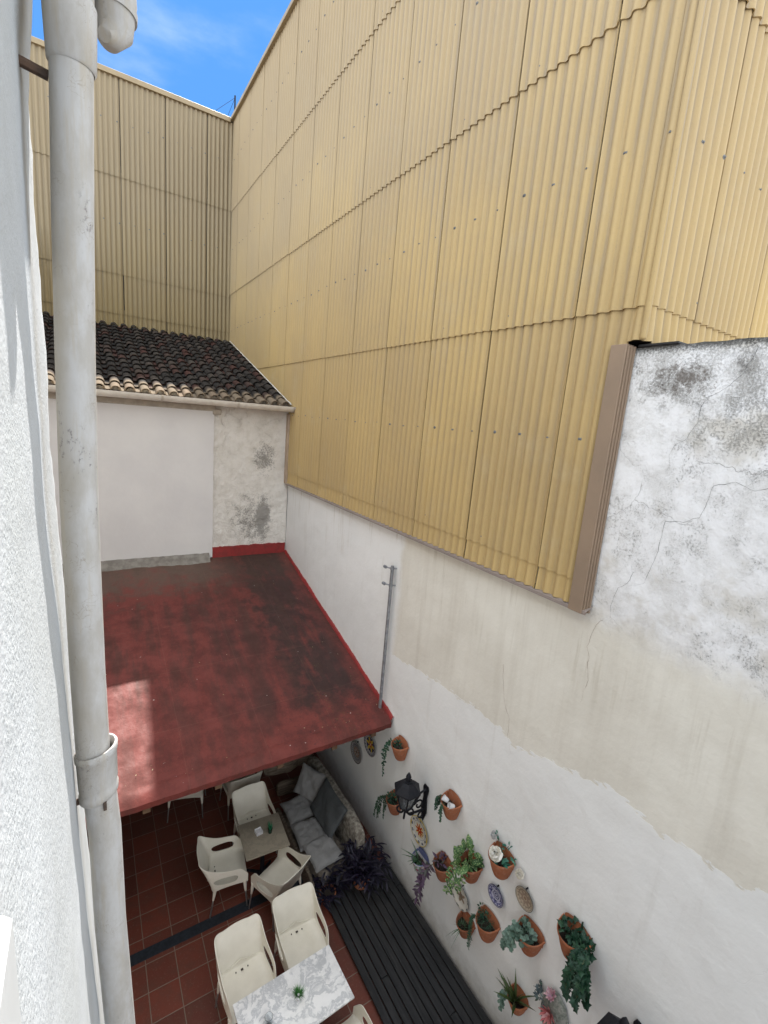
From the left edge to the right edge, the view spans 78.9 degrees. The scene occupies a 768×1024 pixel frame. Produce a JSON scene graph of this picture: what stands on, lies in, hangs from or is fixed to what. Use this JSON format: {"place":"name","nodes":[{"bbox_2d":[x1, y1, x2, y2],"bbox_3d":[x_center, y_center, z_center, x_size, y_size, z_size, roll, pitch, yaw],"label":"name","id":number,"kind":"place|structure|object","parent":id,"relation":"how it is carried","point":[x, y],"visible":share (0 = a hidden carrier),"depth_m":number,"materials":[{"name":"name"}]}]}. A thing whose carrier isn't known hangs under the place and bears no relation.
{"place":"outdoors","nodes":[
{"label":"outdoors","id":0,"kind":"place"},
{"bbox_2d":[31,0,290,116],"label":"sky","id":1,"kind":"structure","parent":0,"point":[206,53],"materials":[{"name":"blue"}]},
{"bbox_2d":[265,1011,272,1023],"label":"drinking glass","id":2,"kind":"object","parent":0,"point":[269,1017],"visible":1,"depth_m":4.74,"materials":[{"name":"white"}]},
{"bbox_2d":[86,752,481,1023],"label":"patio floor","id":3,"kind":"structure","parent":0,"point":[168,892],"depth_m":6.45,"materials":[{"name":"tile"}]},
{"bbox_2d":[0,0,104,1023],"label":"stucco house","id":4,"kind":"structure","parent":3,"relation":"on","point":[49,969],"depth_m":0.86,"materials":[{"name":"paint"}]},
{"bbox_2d":[19,0,137,1023],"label":"drainpipe","id":5,"kind":"object","parent":4,"relation":"attached to","point":[73,30],"visible":0.98,"depth_m":1.24,"materials":[{"name":"metal"}]},
{"bbox_2d":[42,311,295,574],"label":"tiled house","id":6,"kind":"structure","parent":3,"relation":"on","point":[191,433],"depth_m":9.46,"materials":[{"name":"paint"}]},
{"bbox_2d":[63,550,393,828],"bbox_3d":[-3.301,2.207,7.536,5.310,1.560,4.801,-2,13,-32],"label":"lean to roof","id":7,"kind":"object","parent":6,"relation":"attached to","point":[286,680],"visible":0.73,"depth_m":7.18,"materials":[{"name":"red paint"}]},
{"bbox_2d":[378,565,396,707],"bbox_3d":[-0.003,1.905,7.107,0.200,2.295,0.112,14,14,40],"label":"steel pole","id":8,"kind":"object","parent":7,"relation":"on","point":[390,584],"visible":1,"depth_m":7.02,"materials":[{"name":"grey metal"}]},
{"bbox_2d":[167,789,205,822],"bbox_3d":[-3.349,4.730,7.917,0.571,0.854,0.664,2,11,-15],"label":"cafe chair","id":9,"kind":"object","parent":3,"relation":"on","point":[198,794],"visible":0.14,"depth_m":7.78,"materials":[{"name":"beige plastic"}]},
{"bbox_2d":[130,877,303,966],"bbox_3d":[-2.887,5.581,5.971,4.120,0.007,0.140,-2,13,-32],"label":"floor strip","id":10,"kind":"object","parent":3,"relation":"on","point":[180,937],"visible":0.44,"depth_m":6.21,"materials":[{"name":"stone"}]},
{"bbox_2d":[197,835,247,917],"bbox_3d":[-2.298,5.070,6.608,0.664,0.854,0.571,0,12,-24],"label":"cafe chair","id":11,"kind":"object","parent":3,"relation":"on","point":[223,868],"visible":0.97,"depth_m":6.64,"materials":[{"name":"beige plastic"}]},
{"bbox_2d":[219,770,262,820],"bbox_3d":[-2.479,4.764,8.115,0.571,0.854,0.664,-3,13,-35],"label":"cafe chair","id":12,"kind":"object","parent":3,"relation":"on","point":[230,787],"visible":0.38,"depth_m":7.87,"materials":[{"name":"beige plastic"}]},
{"bbox_2d":[214,914,275,1023],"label":"cafe chair","id":13,"kind":"object","parent":3,"relation":"on","point":[244,969],"visible":0.88,"depth_m":5.44,"materials":[{"name":"beige plastic"}]},
{"bbox_2d":[232,781,276,853],"bbox_3d":[-2.074,4.933,7.414,0.571,0.854,0.665,-3,13,-34],"label":"cafe chair","id":14,"kind":"object","parent":3,"relation":"on","point":[250,802],"visible":0.68,"depth_m":7.55,"materials":[{"name":"beige plastic"}]},
{"bbox_2d":[237,812,289,891],"bbox_3d":[-1.806,5.107,6.929,0.620,0.738,0.620,-1,12,-29],"label":"cafe table","id":15,"kind":"object","parent":3,"relation":"on","point":[254,846],"visible":0.77,"depth_m":6.84,"materials":[{"name":"grey stone"}]},
{"bbox_2d":[254,827,262,835],"bbox_3d":[-1.847,4.709,6.877,0.092,0.050,0.092,-4,14,-39],"label":"napkin holder","id":16,"kind":"object","parent":15,"relation":"on","point":[258,831],"visible":1,"depth_m":6.87,"materials":[{"name":"paper"}]},
{"bbox_2d":[268,821,272,833],"bbox_3d":[-1.679,4.657,6.885,0.111,0.177,0.087,5,11,2],"label":"table plant","id":17,"kind":"object","parent":15,"relation":"on","point":[270,827],"visible":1,"depth_m":6.88,"materials":[{"name":"green plant"}]},
{"bbox_2d":[248,846,310,931],"bbox_3d":[-1.438,5.160,6.511,0.665,0.854,0.571,12,13,32],"label":"cafe chair","id":18,"kind":"object","parent":3,"relation":"on","point":[280,874],"visible":0.94,"depth_m":6.55,"materials":[{"name":"beige plastic"}]},
{"bbox_2d":[232,945,353,1023],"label":"cafe table","id":19,"kind":"object","parent":3,"relation":"on","point":[319,976],"visible":0.92,"depth_m":4.99,"materials":[{"name":"white stone"}]},
{"bbox_2d":[292,984,306,1000],"bbox_3d":[-0.906,5.116,4.962,0.187,0.130,0.187,5,11,3],"label":"table plant","id":20,"kind":"object","parent":19,"relation":"on","point":[298,993],"visible":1,"depth_m":4.96,"materials":[{"name":"green plant"}]},
{"bbox_2d":[272,882,328,971],"bbox_3d":[-1.054,5.327,5.811,0.571,0.854,0.664,-2,13,-31],"label":"cafe chair","id":21,"kind":"object","parent":3,"relation":"on","point":[299,936],"visible":0.91,"depth_m":5.88,"materials":[{"name":"beige plastic"}]},
{"bbox_2d":[263,754,364,890],"bbox_3d":[-1.218,4.987,7.739,0.972,0.819,2.178,-2,13,-32],"label":"garden bench","id":22,"kind":"object","parent":3,"relation":"on","point":[350,827],"visible":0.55,"depth_m":7.41,"materials":[{"name":"stone"}]},
{"bbox_2d":[280,795,313,824],"bbox_3d":[-1.405,4.924,7.745,0.521,0.153,0.503,-2,13,-32],"label":"cushion","id":23,"kind":"object","parent":22,"relation":"on","point":[296,809],"visible":0.81,"depth_m":7.67,"materials":[{"name":"grey fabric"}]},
{"bbox_2d":[293,762,325,802],"bbox_3d":[-1.272,4.632,7.964,0.508,0.431,0.289,11,13,31],"label":"cushion","id":24,"kind":"object","parent":23,"relation":"on","point":[310,781],"visible":0.91,"depth_m":7.92,"materials":[{"name":"grey fabric"}]},
{"bbox_2d":[290,817,324,851],"bbox_3d":[-1.155,5.016,7.298,0.488,0.145,0.508,-1,13,-29],"label":"cushion","id":25,"kind":"object","parent":22,"relation":"on","point":[307,831],"visible":0.71,"depth_m":7.26,"materials":[{"name":"grey fabric"}]},
{"bbox_2d":[301,834,344,872],"bbox_3d":[-0.912,5.078,6.971,0.488,0.166,0.466,-4,14,-38],"label":"cushion","id":26,"kind":"object","parent":22,"relation":"on","point":[324,851],"visible":0.98,"depth_m":6.91,"materials":[{"name":"grey fabric"}]},
{"bbox_2d":[310,777,347,838],"bbox_3d":[-0.899,4.745,7.455,0.322,0.475,0.773,-2,13,-32],"label":"cushion","id":27,"kind":"object","parent":22,"relation":"on","point":[329,809],"visible":0.99,"depth_m":7.38,"materials":[{"name":"grey fabric"}]},
{"bbox_2d":[311,864,349,912],"bbox_3d":[-0.806,5.386,6.723,0.613,0.434,0.673,8,11,18],"label":"purple plant","id":28,"kind":"object","parent":3,"relation":"on","point":[327,892],"visible":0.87,"depth_m":6.73,"materials":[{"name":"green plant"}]},
{"bbox_2d":[342,1004,372,1023],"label":"cafe chair","id":29,"kind":"object","parent":3,"relation":"on","point":[358,1014],"visible":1,"depth_m":5.05,"materials":[{"name":"beige plastic"}]},
{"bbox_2d":[329,858,491,1023],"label":"timber deck","id":30,"kind":"structure","parent":3,"relation":"on","point":[418,963],"depth_m":5.99,"materials":[{"name":"grey wood"}]},
{"bbox_2d":[330,836,392,899],"bbox_3d":[-0.317,5.207,6.872,0.909,0.640,0.826,9,12,22],"label":"purple plant","id":31,"kind":"object","parent":30,"relation":"on","point":[362,864],"visible":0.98,"depth_m":6.77,"materials":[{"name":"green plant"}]},
{"bbox_2d":[285,337,767,1023],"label":"long wall","id":32,"kind":"structure","parent":3,"relation":"on","point":[603,765],"depth_m":4.02,"materials":[{"name":"paint"}]},
{"bbox_2d":[351,741,360,763],"bbox_3d":[-0.473,4.158,8.093,0.040,0.392,0.380,-2,13,-32],"label":"wall plate","id":33,"kind":"object","parent":32,"relation":"attached to","point":[355,752],"depth_m":8.10,"materials":[{"name":"ceramic"}]},
{"bbox_2d":[364,735,375,756],"bbox_3d":[-0.220,3.818,7.671,0.040,0.392,0.380,-2,13,-32],"label":"wall plate","id":34,"kind":"object","parent":32,"relation":"attached to","point":[369,744],"depth_m":7.67,"materials":[{"name":"ceramic"}]},
{"bbox_2d":[373,789,400,818],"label":"wall pot","id":35,"kind":"object","parent":32,"relation":"attached to","point":[391,801],"depth_m":7.05,"materials":[{"name":"ceramic"}]},
{"bbox_2d":[381,735,408,776],"bbox_3d":[0.138,3.633,6.913,0.253,0.682,0.426,-2,13,-32],"label":"wall pot","id":36,"kind":"object","parent":32,"relation":"attached to","point":[399,745],"depth_m":6.85,"materials":[{"name":"ceramic"}]},
{"bbox_2d":[395,772,428,819],"bbox_3d":[0.357,3.877,6.289,0.529,0.890,0.334,-2,13,-32],"label":"wall lantern","id":37,"kind":"object","parent":32,"relation":"attached to","point":[408,793],"depth_m":6.17,"materials":[{"name":"black metal"}]},
{"bbox_2d":[401,842,429,873],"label":"ceramic wall pot","id":38,"kind":"object","parent":32,"relation":"attached to","point":[419,856],"visible":0.87,"depth_m":6.49,"materials":[{"name":"ceramic"}]},
{"bbox_2d":[410,815,426,846],"bbox_3d":[0.502,4.476,6.566,0.040,0.412,0.400,-2,13,-32],"label":"wall plate","id":39,"kind":"object","parent":32,"relation":"attached to","point":[418,830],"depth_m":6.57,"materials":[{"name":"ceramic"}]},
{"bbox_2d":[412,850,453,905],"bbox_3d":[0.628,4.803,6.060,0.453,0.750,0.288,0,12,-24],"label":"wall pot","id":40,"kind":"object","parent":32,"relation":"attached to","point":[441,861],"depth_m":6.04,"materials":[{"name":"ceramic"}]},
{"bbox_2d":[434,789,462,822],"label":"wall pot","id":41,"kind":"object","parent":32,"relation":"attached to","point":[454,798],"depth_m":5.85,"materials":[{"name":"ceramic"}]},
{"bbox_2d":[441,794,448,802],"bbox_3d":[0.771,3.599,5.858,0.094,0.091,0.080,8,11,18],"label":"white cup","id":42,"kind":"object","parent":41,"relation":"in","point":[445,798],"visible":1,"depth_m":5.83,"materials":[{"name":"white ceramic"}]},
{"bbox_2d":[447,802,454,808],"bbox_3d":[0.834,3.636,5.775,0.090,0.084,0.079,3,11,-11],"label":"white cup","id":43,"kind":"object","parent":41,"relation":"in","point":[450,805],"visible":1,"depth_m":5.76,"materials":[{"name":"white ceramic"}]},
{"bbox_2d":[452,883,468,911],"bbox_3d":[0.967,4.815,5.849,0.040,0.322,0.310,-2,13,-32],"label":"wall plate","id":44,"kind":"object","parent":32,"relation":"attached to","point":[461,900],"depth_m":5.84,"materials":[{"name":"ceramic"}]},
{"bbox_2d":[448,911,475,939],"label":"wall pot","id":45,"kind":"object","parent":32,"relation":"attached to","point":[462,920],"depth_m":5.72,"materials":[{"name":"ceramic"}]},
{"bbox_2d":[443,834,484,894],"bbox_3d":[0.963,4.285,5.598,0.398,0.664,0.376,-2,13,-32],"label":"wall pot","id":46,"kind":"object","parent":32,"relation":"attached to","point":[469,864],"depth_m":5.55,"materials":[{"name":"ceramic"}]},
{"bbox_2d":[466,902,500,949],"bbox_3d":[1.137,4.918,5.431,0.239,0.599,0.345,-2,13,-32],"label":"wall pot","id":47,"kind":"object","parent":32,"relation":"attached to","point":[487,923],"depth_m":5.39,"materials":[{"name":"ceramic"}]},
{"bbox_2d":[488,883,502,907],"bbox_3d":[1.283,4.363,5.321,0.040,0.246,0.234,-2,13,-32],"label":"wall plate","id":48,"kind":"object","parent":32,"relation":"attached to","point":[495,895],"depth_m":5.32,"materials":[{"name":"ceramic"}]},
{"bbox_2d":[488,830,523,879],"bbox_3d":[1.282,3.847,5.107,0.242,0.448,0.505,-2,13,-32],"label":"wall pot","id":49,"kind":"object","parent":32,"relation":"attached to","point":[502,860],"depth_m":5.10,"materials":[{"name":"ceramic"}]},
{"bbox_2d":[494,968,534,1015],"bbox_3d":[1.365,5.270,4.998,0.316,0.522,0.508,-4,14,-39],"label":"wall pot","id":50,"kind":"object","parent":32,"relation":"attached to","point":[515,996],"depth_m":5.03,"materials":[{"name":"ceramic"}]},
{"bbox_2d":[500,914,545,956],"bbox_3d":[1.445,4.473,4.871,0.319,0.466,0.322,1,12,-19],"label":"wall pot","id":51,"kind":"object","parent":32,"relation":"attached to","point":[524,931],"depth_m":4.83,"materials":[{"name":"ceramic"}]},
{"bbox_2d":[515,885,532,912],"bbox_3d":[1.502,4.100,4.957,0.040,0.252,0.240,-2,13,-32],"label":"wall plate","id":52,"kind":"object","parent":32,"relation":"attached to","point":[523,897],"depth_m":4.96,"materials":[{"name":"ceramic"}]},
{"bbox_2d":[533,979,567,1023],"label":"lotus planter","id":53,"kind":"object","parent":32,"relation":"attached to","point":[552,1008],"visible":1,"depth_m":4.60,"materials":[{"name":"pink plant"}]},
{"bbox_2d":[557,912,596,1013],"bbox_3d":[1.769,4.188,4.330,0.306,0.707,0.558,5,11,0],"label":"wall pot","id":54,"kind":"object","parent":32,"relation":"attached to","point":[577,944],"depth_m":4.25,"materials":[{"name":"ceramic"}]},
{"bbox_2d":[597,1012,641,1023],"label":"wall lantern","id":55,"kind":"object","parent":32,"relation":"attached to","point":[609,1018],"depth_m":3.82,"materials":[{"name":"black metal"}]},
{"bbox_3d":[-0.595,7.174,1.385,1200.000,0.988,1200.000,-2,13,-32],"label":"ground","id":56,"kind":"structure","parent":0,"visible":0},
{"bbox_2d":[28,36,232,340],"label":"warehouse","id":57,"kind":"structure","parent":56,"relation":"on","point":[162,189],"depth_m":12.41,"materials":[{"name":"beige metal"}]},
{"bbox_2d":[229,0,767,858],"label":"warehouse side","id":58,"kind":"structure","parent":56,"relation":"on","point":[481,250],"depth_m":5.02,"materials":[{"name":"yellow metal"}]},
{"bbox_2d":[215,95,235,114],"bbox_3d":[-4.437,-11.251,13.099,0.575,0.750,0.759,5,11,4],"label":"roof mast","id":59,"kind":"object","parent":58,"relation":"on","point":[234,101],"visible":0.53,"depth_m":12.99,"materials":[{"name":"black metal"}]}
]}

